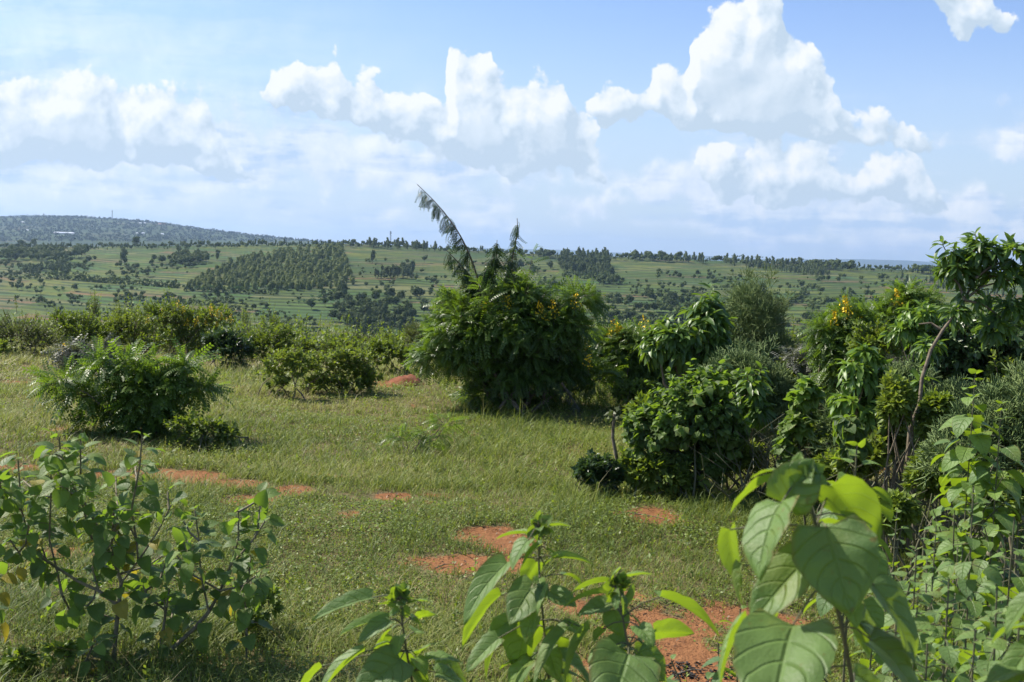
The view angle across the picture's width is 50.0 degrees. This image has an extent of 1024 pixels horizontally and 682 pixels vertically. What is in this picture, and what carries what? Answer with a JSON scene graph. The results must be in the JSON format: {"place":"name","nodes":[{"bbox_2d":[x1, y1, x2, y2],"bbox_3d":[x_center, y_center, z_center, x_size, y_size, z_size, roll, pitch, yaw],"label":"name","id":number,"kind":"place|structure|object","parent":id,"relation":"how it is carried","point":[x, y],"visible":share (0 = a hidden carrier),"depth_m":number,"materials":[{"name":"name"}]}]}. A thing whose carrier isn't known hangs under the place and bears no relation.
{"place":"outdoors","nodes":[
{"label":"outdoors","id":0,"kind":"place"},
{"bbox_2d":[0,217,344,246],"bbox_3d":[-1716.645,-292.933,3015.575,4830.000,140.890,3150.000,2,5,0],"label":"distant hills","id":1,"kind":"structure","parent":0,"point":[94,242],"depth_m":2943.79,"materials":[{"name":"plant"}]},
{"bbox_2d":[0,213,380,244],"bbox_3d":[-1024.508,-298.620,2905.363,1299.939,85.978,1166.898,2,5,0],"label":"distant woodland","id":2,"kind":"object","parent":1,"relation":"on","point":[157,236],"visible":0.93,"depth_m":3080.36,"materials":[{"name":"plant"}]},
{"bbox_2d":[0,244,1022,347],"bbox_3d":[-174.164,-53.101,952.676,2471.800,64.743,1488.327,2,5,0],"label":"hill","id":3,"kind":"structure","parent":0,"point":[106,260],"depth_m":698.93,"materials":[{"name":"plant"}]},
{"bbox_2d":[23,270,180,287],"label":"hedge","id":4,"kind":"object","parent":3,"relation":"on","point":[103,280],"visible":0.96,"depth_m":626.48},
{"bbox_2d":[165,296,227,304],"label":"hedge","id":5,"kind":"object","parent":3,"relation":"on","point":[191,300],"visible":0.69,"depth_m":513.65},
{"bbox_2d":[182,284,279,294],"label":"hedge","id":6,"kind":"object","parent":3,"relation":"on","point":[222,289],"visible":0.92,"depth_m":558.32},
{"bbox_2d":[0,237,1022,337],"bbox_3d":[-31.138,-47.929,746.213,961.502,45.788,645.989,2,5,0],"label":"hillside woodland","id":7,"kind":"object","parent":3,"relation":"on","point":[266,269],"visible":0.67,"depth_m":714.31,"materials":[{"name":"green plant"}]},
{"bbox_2d":[562,270,613,281],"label":"hedge","id":8,"kind":"object","parent":3,"relation":"on","point":[578,273],"visible":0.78,"depth_m":746.83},
{"bbox_2d":[600,312,686,323],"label":"hedge","id":9,"kind":"object","parent":3,"relation":"on","point":[646,317],"visible":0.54,"depth_m":507.17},
{"bbox_2d":[0,336,1023,681],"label":"grass","id":10,"kind":"structure","parent":0,"point":[402,482],"depth_m":7.64,"materials":[{"name":"plant"}]},
{"bbox_2d":[0,269,1023,681],"bbox_3d":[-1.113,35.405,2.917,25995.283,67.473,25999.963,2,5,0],"label":"ground","id":11,"kind":"structure","parent":0,"point":[684,649],"depth_m":6.94,"materials":[{"name":"plant"}]},
{"bbox_2d":[0,337,14,357],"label":"pale sapling","id":12,"kind":"object","parent":11,"relation":"on","point":[4,347],"visible":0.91,"depth_m":16.89,"materials":[{"name":"green plant"}]},
{"bbox_2d":[0,295,65,355],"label":"grey scrub","id":13,"kind":"object","parent":11,"relation":"on","point":[42,334],"visible":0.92,"depth_m":17.48,"materials":[{"name":"green plant"}]},
{"bbox_2d":[0,638,78,681],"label":"leafy weed","id":14,"kind":"object","parent":11,"relation":"on","point":[67,646],"visible":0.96,"depth_m":4.63,"materials":[{"name":"green plant"}]},
{"bbox_2d":[41,332,127,373],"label":"greyish shrub","id":15,"kind":"object","parent":11,"relation":"on","point":[66,350],"visible":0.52,"depth_m":15.35,"materials":[{"name":"green plant"}]},
{"bbox_2d":[48,302,128,346],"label":"dark shrub","id":16,"kind":"object","parent":11,"relation":"on","point":[89,327],"visible":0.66,"depth_m":18.50,"materials":[{"name":"green plant"}]},
{"bbox_2d":[84,282,101,319],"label":"pale tree","id":17,"kind":"object","parent":11,"relation":"on","point":[95,309],"visible":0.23,"depth_m":52.03,"materials":[{"name":"green plant"}]},
{"bbox_2d":[22,336,234,440],"bbox_3d":[-3.691,0.540,10.493,2.062,1.195,0.903,2,5,0],"label":"senna shrub","id":18,"kind":"object","parent":11,"relation":"on","point":[150,393],"visible":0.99,"depth_m":10.34,"materials":[{"name":"green plant"}]},
{"bbox_2d":[99,294,160,351],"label":"hedge shrub","id":19,"kind":"object","parent":11,"relation":"on","point":[122,323],"visible":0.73,"depth_m":18.95,"materials":[{"name":"green plant"}]},
{"bbox_2d":[0,428,284,679],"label":"heart leaved shrub","id":20,"kind":"object","parent":11,"relation":"on","point":[245,598],"visible":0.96,"depth_m":4.80,"materials":[{"name":"green plant"}]},
{"bbox_2d":[124,315,174,349],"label":"backing shrub","id":21,"kind":"object","parent":11,"relation":"on","point":[147,335],"visible":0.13,"depth_m":19.93,"materials":[{"name":"green plant"}]},
{"bbox_2d":[138,287,236,356],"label":"flowering shrub","id":22,"kind":"object","parent":11,"relation":"on","point":[183,318],"visible":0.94,"depth_m":18.23,"materials":[{"name":"green plant"}]},
{"bbox_2d":[163,407,248,455],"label":"shrub","id":23,"kind":"object","parent":11,"relation":"on","point":[194,428],"visible":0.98,"depth_m":9.94,"materials":[{"name":"green plant"}]},
{"bbox_2d":[200,320,257,368],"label":"glossy shrub","id":24,"kind":"object","parent":11,"relation":"on","point":[224,342],"visible":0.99,"depth_m":16.57,"materials":[{"name":"green plant"}]},
{"bbox_2d":[230,585,285,640],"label":"leafy weed","id":25,"kind":"object","parent":11,"relation":"on","point":[276,603],"visible":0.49,"depth_m":5.21,"materials":[{"name":"green plant"}]},
{"bbox_2d":[228,309,300,359],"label":"leafy shrub","id":26,"kind":"object","parent":11,"relation":"on","point":[276,339],"visible":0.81,"depth_m":18.16,"materials":[{"name":"green plant"}]},
{"bbox_2d":[253,344,316,400],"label":"pale shrub","id":27,"kind":"object","parent":11,"relation":"on","point":[293,363],"visible":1,"depth_m":13.39,"materials":[{"name":"green plant"}]},
{"bbox_2d":[288,348,347,393],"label":"leafy shrub","id":28,"kind":"object","parent":11,"relation":"on","point":[320,381],"visible":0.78,"depth_m":13.96,"materials":[{"name":"green plant"}]},
{"bbox_2d":[287,331,362,355],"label":"olive shrub","id":29,"kind":"object","parent":11,"relation":"on","point":[309,346],"visible":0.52,"depth_m":19.50,"materials":[{"name":"green plant"}]},
{"bbox_2d":[322,340,385,395],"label":"leafy shrub","id":30,"kind":"object","parent":11,"relation":"on","point":[364,377],"visible":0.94,"depth_m":14.09,"materials":[{"name":"green plant"}]},
{"bbox_2d":[327,328,388,350],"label":"brown shrub","id":31,"kind":"object","parent":11,"relation":"on","point":[362,334],"visible":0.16,"depth_m":21.04,"materials":[{"name":"green plant"}]},
{"bbox_2d":[301,581,465,681],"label":"heart leaved plant","id":32,"kind":"object","parent":11,"relation":"on","point":[388,659],"visible":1,"depth_m":2.04,"materials":[{"name":"green plant"}]},
{"bbox_2d":[356,336,416,376],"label":"dark shrub","id":33,"kind":"object","parent":11,"relation":"on","point":[396,350],"visible":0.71,"depth_m":16.30,"materials":[{"name":"green plant"}]},
{"bbox_2d":[380,324,425,347],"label":"backing shrub","id":34,"kind":"object","parent":11,"relation":"on","point":[388,336],"visible":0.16,"depth_m":20.50,"materials":[{"name":"green plant"}]},
{"bbox_2d":[5,430,801,662],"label":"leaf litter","id":35,"kind":"object","parent":11,"relation":"on","point":[478,535],"visible":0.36,"depth_m":7.32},
{"bbox_2d":[386,374,423,386],"bbox_3d":[-1.456,0.572,15.241,0.625,0.213,0.496,2,5,0],"label":"soil mound","id":36,"kind":"object","parent":11,"relation":"on","point":[409,377],"visible":0.69,"depth_m":15.12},
{"bbox_2d":[398,320,433,371],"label":"brown shrub","id":37,"kind":"object","parent":11,"relation":"on","point":[409,331],"visible":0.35,"depth_m":16.70,"materials":[{"name":"green plant"}]},
{"bbox_2d":[380,404,468,454],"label":"senna seedling","id":38,"kind":"object","parent":11,"relation":"on","point":[423,439],"visible":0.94,"depth_m":10.20,"materials":[{"name":"green plant"}]},
{"bbox_2d":[0,307,965,358],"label":"undergrowth","id":39,"kind":"object","parent":11,"relation":"on","point":[327,334],"visible":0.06,"depth_m":19.53,"materials":[{"name":"green plant"}]},
{"bbox_2d":[400,184,627,414],"bbox_3d":[0.069,-0.380,13.401,2.808,2.959,1.785,2,5,0],"label":"senna shrub","id":40,"kind":"object","parent":11,"relation":"on","point":[511,338],"visible":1,"depth_m":13.09,"materials":[{"name":"green plant"}]},
{"bbox_2d":[461,510,593,681],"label":"heart leaved plant","id":41,"kind":"object","parent":11,"relation":"on","point":[519,627],"visible":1,"depth_m":1.97,"materials":[{"name":"green plant"}]},
{"bbox_2d":[571,448,625,494],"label":"dark low shrub","id":42,"kind":"object","parent":11,"relation":"on","point":[595,466],"visible":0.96,"depth_m":8.49,"materials":[{"name":"green plant"}]},
{"bbox_2d":[604,406,622,458],"bbox_3d":[0.802,0.879,8.720,0.166,0.736,0.099,2,5,0],"label":"slender leafy sapling","id":43,"kind":"object","parent":11,"relation":"on","point":[614,418],"visible":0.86,"depth_m":8.71,"materials":[{"name":"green plant"}]},
{"bbox_2d":[585,314,683,402],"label":"senna shrub","id":44,"kind":"object","parent":11,"relation":"on","point":[622,342],"visible":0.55,"depth_m":14.03,"materials":[{"name":"green plant"}]},
{"bbox_2d":[611,376,660,412],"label":"undershrub","id":45,"kind":"object","parent":11,"relation":"on","point":[629,390],"visible":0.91,"depth_m":13.22,"materials":[{"name":"green plant"}]},
{"bbox_2d":[561,566,719,681],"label":"heart leaved plant","id":46,"kind":"object","parent":11,"relation":"on","point":[610,659],"visible":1,"depth_m":1.90,"materials":[{"name":"green plant"}]},
{"bbox_2d":[622,390,662,448],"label":"leafy herb","id":47,"kind":"object","parent":11,"relation":"on","point":[631,404],"visible":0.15,"depth_m":9.25,"materials":[{"name":"green plant"}]},
{"bbox_2d":[615,445,712,500],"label":"leafy shrub","id":48,"kind":"object","parent":11,"relation":"on","point":[643,470],"visible":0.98,"depth_m":8.53,"materials":[{"name":"green plant"}]},
{"bbox_2d":[620,354,751,502],"bbox_3d":[1.415,0.690,8.709,1.006,1.192,0.821,0,5,-26],"label":"round leaved shrub","id":49,"kind":"object","parent":11,"relation":"on","point":[694,411],"visible":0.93,"depth_m":8.59,"materials":[{"name":"green plant"}]},
{"bbox_2d":[634,283,741,387],"bbox_3d":[1.885,0.214,11.871,1.026,1.697,0.934,-2,6,-41],"label":"broad leaf tree","id":50,"kind":"object","parent":11,"relation":"on","point":[664,345],"visible":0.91,"depth_m":11.67,"materials":[{"name":"green plant"}]},
{"bbox_2d":[667,605,746,681],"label":"heart leaved plant","id":51,"kind":"object","parent":11,"relation":"on","point":[715,677],"visible":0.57,"depth_m":2.59,"materials":[{"name":"green plant"}]},
{"bbox_2d":[724,438,768,493],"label":"undershrub","id":52,"kind":"object","parent":11,"relation":"on","point":[745,461],"visible":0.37,"depth_m":8.83,"materials":[{"name":"green plant"}]},
{"bbox_2d":[731,361,777,488],"bbox_3d":[1.994,0.710,9.096,0.421,1.116,0.363,6,6,39],"label":"leafy sapling","id":53,"kind":"object","parent":11,"relation":"on","point":[756,410],"visible":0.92,"depth_m":8.99,"materials":[{"name":"green plant"}]},
{"bbox_2d":[712,265,805,397],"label":"twiggy shrub","id":54,"kind":"object","parent":11,"relation":"on","point":[757,318],"visible":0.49,"depth_m":12.79,"materials":[{"name":"plant"}]},
{"bbox_2d":[698,333,821,475],"bbox_3d":[2.196,0.574,9.670,1.206,1.344,0.887,2,5,0],"label":"twiggy shrub","id":55,"kind":"object","parent":11,"relation":"on","point":[781,386],"visible":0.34,"depth_m":9.47,"materials":[{"name":"plant"}]},
{"bbox_2d":[687,408,892,508],"bbox_3d":[2.296,0.888,8.534,1.702,0.869,1.542,3,5,19],"label":"bare thicket","id":56,"kind":"object","parent":11,"relation":"on","point":[764,461],"visible":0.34,"depth_m":8.43,"materials":[{"name":"wood"}]},
{"bbox_2d":[770,357,810,388],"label":"undershrub","id":57,"kind":"object","parent":11,"relation":"on","point":[791,373],"visible":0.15,"depth_m":11.57,"materials":[{"name":"green plant"}]},
{"bbox_2d":[772,314,811,355],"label":"backing shrub","id":58,"kind":"object","parent":11,"relation":"on","point":[792,333],"visible":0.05,"depth_m":15.97,"materials":[{"name":"green plant"}]},
{"bbox_2d":[768,373,825,467],"bbox_3d":[2.139,0.793,8.283,0.406,1.097,0.351,2,5,0],"label":"leafy sapling","id":59,"kind":"object","parent":11,"relation":"on","point":[805,397],"visible":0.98,"depth_m":8.20,"materials":[{"name":"green plant"}]},
{"bbox_2d":[793,413,837,459],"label":"undershrub","id":60,"kind":"object","parent":11,"relation":"on","point":[821,440],"visible":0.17,"depth_m":8.69,"materials":[{"name":"green plant"}]},
{"bbox_2d":[717,451,918,681],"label":"heart leaved plant","id":61,"kind":"object","parent":11,"relation":"on","point":[836,564],"visible":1,"depth_m":1.32,"materials":[{"name":"green plant"}]},
{"bbox_2d":[803,447,839,525],"bbox_3d":[2.185,1.066,7.512,0.443,0.710,0.350,2,5,0],"label":"undershrub","id":62,"kind":"object","parent":11,"relation":"on","point":[828,472],"visible":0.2,"depth_m":7.43,"materials":[{"name":"green plant"}]},
{"bbox_2d":[770,337,910,408],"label":"creeper bush","id":63,"kind":"object","parent":11,"relation":"on","point":[795,354],"visible":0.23,"depth_m":11.58,"materials":[{"name":"green plant"}]},
{"bbox_2d":[796,288,900,444],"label":"senna shrub","id":64,"kind":"object","parent":11,"relation":"on","point":[830,334],"visible":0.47,"depth_m":10.90,"materials":[{"name":"green plant"}]},
{"bbox_2d":[803,438,893,681],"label":"heart leaved plant","id":65,"kind":"object","parent":11,"relation":"on","point":[874,607],"visible":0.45,"depth_m":2.37,"materials":[{"name":"green plant"}]},
{"bbox_2d":[831,413,873,519],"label":"shrub","id":66,"kind":"object","parent":11,"relation":"on","point":[848,428],"visible":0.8,"depth_m":7.01,"materials":[{"name":"green plant"}]},
{"bbox_2d":[827,424,891,484],"bbox_3d":[2.307,0.996,7.315,0.414,0.889,0.346,4,5,24],"label":"undershrub","id":67,"kind":"object","parent":11,"relation":"on","point":[880,452],"visible":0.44,"depth_m":7.21,"materials":[{"name":"green plant"}]},
{"bbox_2d":[826,341,893,485],"bbox_3d":[2.438,0.709,7.688,0.501,1.422,0.416,2,5,0],"label":"leafy sapling","id":68,"kind":"object","parent":11,"relation":"on","point":[862,382],"visible":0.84,"depth_m":7.58,"materials":[{"name":"green plant"}]},
{"bbox_2d":[804,351,942,490],"bbox_3d":[2.641,0.731,8.071,1.029,1.366,0.823,2,5,0],"label":"twiggy shrub","id":69,"kind":"object","parent":11,"relation":"on","point":[903,371],"visible":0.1,"depth_m":8.00,"materials":[{"name":"plant"}]},
{"bbox_2d":[844,317,902,365],"bbox_3d":[3.480,0.472,10.461,0.552,1.483,0.559,0,5,-23],"label":"undershrub","id":70,"kind":"object","parent":11,"relation":"on","point":[869,335],"visible":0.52,"depth_m":10.37,"materials":[{"name":"green plant"}]},
{"bbox_2d":[822,576,934,681],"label":"heart leaved plant","id":71,"kind":"object","parent":11,"relation":"on","point":[867,663],"visible":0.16,"depth_m":2.99,"materials":[{"name":"green plant"}]},
{"bbox_2d":[834,510,928,681],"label":"heart leaved plant","id":72,"kind":"object","parent":11,"relation":"on","point":[904,586],"visible":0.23,"depth_m":3.35,"materials":[{"name":"green plant"}]},
{"bbox_2d":[753,434,1023,580],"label":"bare thicket","id":73,"kind":"object","parent":11,"relation":"on","point":[917,540],"visible":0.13,"depth_m":6.92,"materials":[{"name":"plant"}]},
{"bbox_2d":[873,366,919,566],"bbox_3d":[2.432,0.817,6.946,0.334,1.316,0.374,4,5,21],"label":"undershrub","id":74,"kind":"object","parent":11,"relation":"on","point":[896,401],"visible":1,"depth_m":6.92,"materials":[{"name":"green plant"}]},
{"bbox_2d":[876,422,923,523],"bbox_3d":[2.845,0.915,7.979,0.469,0.993,0.478,2,5,0],"label":"undershrub","id":75,"kind":"object","parent":11,"relation":"on","point":[901,441],"visible":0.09,"depth_m":7.89,"materials":[{"name":"green plant"}]},
{"bbox_2d":[876,616,928,681],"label":"heart leaved plant","id":76,"kind":"object","parent":11,"relation":"on","point":[883,678],"visible":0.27,"depth_m":2.14,"materials":[{"name":"green plant"}]},
{"bbox_2d":[877,487,933,609],"bbox_3d":[2.064,1.179,5.918,0.410,0.782,0.311,2,5,0],"label":"undershrub","id":77,"kind":"object","parent":11,"relation":"on","point":[909,506],"visible":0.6,"depth_m":5.84,"materials":[{"name":"green plant"}]},
{"bbox_2d":[865,275,955,363],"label":"senna shrub","id":78,"kind":"object","parent":11,"relation":"on","point":[899,295],"visible":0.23,"depth_m":11.89,"materials":[{"name":"green plant"}]},
{"bbox_2d":[877,300,943,491],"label":"shrub","id":79,"kind":"object","parent":11,"relation":"on","point":[908,328],"visible":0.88,"depth_m":8.85,"materials":[{"name":"green plant"}]},
{"bbox_2d":[874,546,965,680],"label":"heart leaved plant","id":80,"kind":"object","parent":11,"relation":"on","point":[890,621],"visible":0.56,"depth_m":2.55,"materials":[{"name":"green plant"}]},
{"bbox_2d":[894,579,946,681],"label":"heart leaved plant","id":81,"kind":"object","parent":11,"relation":"on","point":[934,628],"visible":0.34,"depth_m":2.76,"materials":[{"name":"green plant"}]},
{"bbox_2d":[896,387,958,564],"bbox_3d":[2.669,0.880,7.043,0.288,1.212,0.433,2,5,0],"label":"undershrub","id":82,"kind":"object","parent":11,"relation":"on","point":[932,404],"visible":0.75,"depth_m":6.91,"materials":[{"name":"green plant"}]},
{"bbox_2d":[911,637,950,681],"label":"heart leaved plant","id":83,"kind":"object","parent":11,"relation":"on","point":[930,648],"visible":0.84,"depth_m":2.06,"materials":[{"name":"green plant"}]},
{"bbox_2d":[899,440,970,572],"bbox_3d":[2.576,1.055,6.691,0.426,0.931,0.408,-3,7,-44],"label":"undershrub","id":84,"kind":"object","parent":11,"relation":"on","point":[911,475],"visible":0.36,"depth_m":6.67,"materials":[{"name":"green plant"}]},
{"bbox_2d":[897,523,973,681],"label":"heart leaved plant","id":85,"kind":"object","parent":11,"relation":"on","point":[933,605],"visible":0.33,"depth_m":3.16,"materials":[{"name":"green plant"}]},
{"bbox_2d":[887,482,1001,681],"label":"heart leaved plant","id":86,"kind":"object","parent":11,"relation":"on","point":[966,583],"visible":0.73,"depth_m":2.63,"materials":[{"name":"green plant"}]},
{"bbox_2d":[899,373,991,524],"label":"twiggy shrub","id":87,"kind":"object","parent":11,"relation":"on","point":[954,386],"visible":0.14,"depth_m":7.42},
{"bbox_2d":[914,571,978,681],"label":"heart leaved plant","id":88,"kind":"object","parent":11,"relation":"on","point":[945,653],"visible":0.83,"depth_m":2.25,"materials":[{"name":"green plant"}]},
{"bbox_2d":[894,545,1010,681],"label":"heart leaved plant","id":89,"kind":"object","parent":11,"relation":"on","point":[957,615],"visible":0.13,"depth_m":3.27,"materials":[{"name":"green plant"}]},
{"bbox_2d":[919,414,999,676],"bbox_3d":[1.890,0.945,4.676,0.296,1.272,0.366,5,6,32],"label":"heart leaved plant","id":90,"kind":"object","parent":11,"relation":"on","point":[944,502],"visible":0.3,"depth_m":4.67,"materials":[{"name":"green plant"}]},
{"bbox_2d":[899,227,1023,549],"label":"leaning tree","id":91,"kind":"object","parent":11,"relation":"on","point":[956,264],"visible":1,"depth_m":7.34,"materials":[{"name":"green plant"}]},
{"bbox_2d":[903,294,1023,507],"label":"creeper bush","id":92,"kind":"object","parent":11,"relation":"on","point":[956,361],"visible":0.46,"depth_m":8.77,"materials":[{"name":"green plant"}]},
{"bbox_2d":[905,353,1023,603],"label":"twiggy shrub","id":93,"kind":"object","parent":11,"relation":"on","point":[1004,389],"visible":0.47,"depth_m":6.00,"materials":[{"name":"plant"}]},
{"bbox_2d":[914,368,1014,672],"bbox_3d":[1.823,0.862,4.368,0.337,1.511,0.354,2,5,0],"label":"heart leaved plant","id":94,"kind":"object","parent":11,"relation":"on","point":[959,454],"visible":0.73,"depth_m":4.32,"materials":[{"name":"green plant"}]},
{"bbox_2d":[950,624,988,681],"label":"heart leaved plant","id":95,"kind":"object","parent":11,"relation":"on","point":[980,637],"visible":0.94,"depth_m":1.95,"materials":[{"name":"green plant"}]},
{"bbox_2d":[921,467,1023,603],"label":"thicket undergrowth","id":96,"kind":"object","parent":11,"relation":"on","point":[1007,544],"visible":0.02,"depth_m":6.91,"materials":[{"name":"green plant"}]},
{"bbox_2d":[952,580,1010,681],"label":"heart leaved plant","id":97,"kind":"object","parent":11,"relation":"on","point":[983,665],"visible":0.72,"depth_m":2.05,"materials":[{"name":"green plant"}]},
{"bbox_2d":[945,470,1023,651],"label":"undershrub","id":98,"kind":"object","parent":11,"relation":"on","point":[1012,502],"visible":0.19,"depth_m":5.21,"materials":[{"name":"green plant"}]},
{"bbox_2d":[948,400,1023,665],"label":"heart leaved plant","id":99,"kind":"object","parent":11,"relation":"on","point":[1013,486],"visible":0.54,"depth_m":4.23,"materials":[{"name":"green plant"}]},
{"bbox_2d":[970,514,1023,681],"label":"heart leaved plant","id":100,"kind":"object","parent":11,"relation":"on","point":[1016,590],"visible":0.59,"depth_m":2.75,"materials":[{"name":"green plant"}]},
{"bbox_2d":[971,548,1023,681],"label":"heart leaved plant","id":101,"kind":"object","parent":11,"relation":"on","point":[1000,606],"visible":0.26,"depth_m":3.06,"materials":[{"name":"green plant"}]},
{"bbox_2d":[975,620,1023,681],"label":"heart leaved plant","id":102,"kind":"object","parent":11,"relation":"on","point":[999,644],"visible":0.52,"depth_m":1.86,"materials":[{"name":"green plant"}]},
{"bbox_2d":[977,349,1023,471],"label":"undershrub","id":103,"kind":"object","parent":11,"relation":"on","point":[996,366],"visible":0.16,"depth_m":8.63,"materials":[{"name":"green plant"}]},
{"bbox_2d":[985,565,1023,681],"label":"heart leaved plant","id":104,"kind":"object","parent":11,"relation":"on","point":[1009,667],"visible":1,"depth_m":1.34,"materials":[{"name":"green plant"}]},
{"bbox_2d":[0,0,1023,264],"label":"sky","id":105,"kind":"structure","parent":0,"point":[806,129],"materials":[{"name":"blue"}]},
{"bbox_2d":[666,660,732,681],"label":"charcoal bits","id":106,"kind":"object","parent":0,"point":[691,675],"visible":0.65,"depth_m":5.02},
{"bbox_2d":[461,248,1002,271],"bbox_3d":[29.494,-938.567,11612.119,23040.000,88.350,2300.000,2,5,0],"label":"horizon hills","id":107,"kind":"structure","parent":0,"point":[903,263],"depth_m":11126.30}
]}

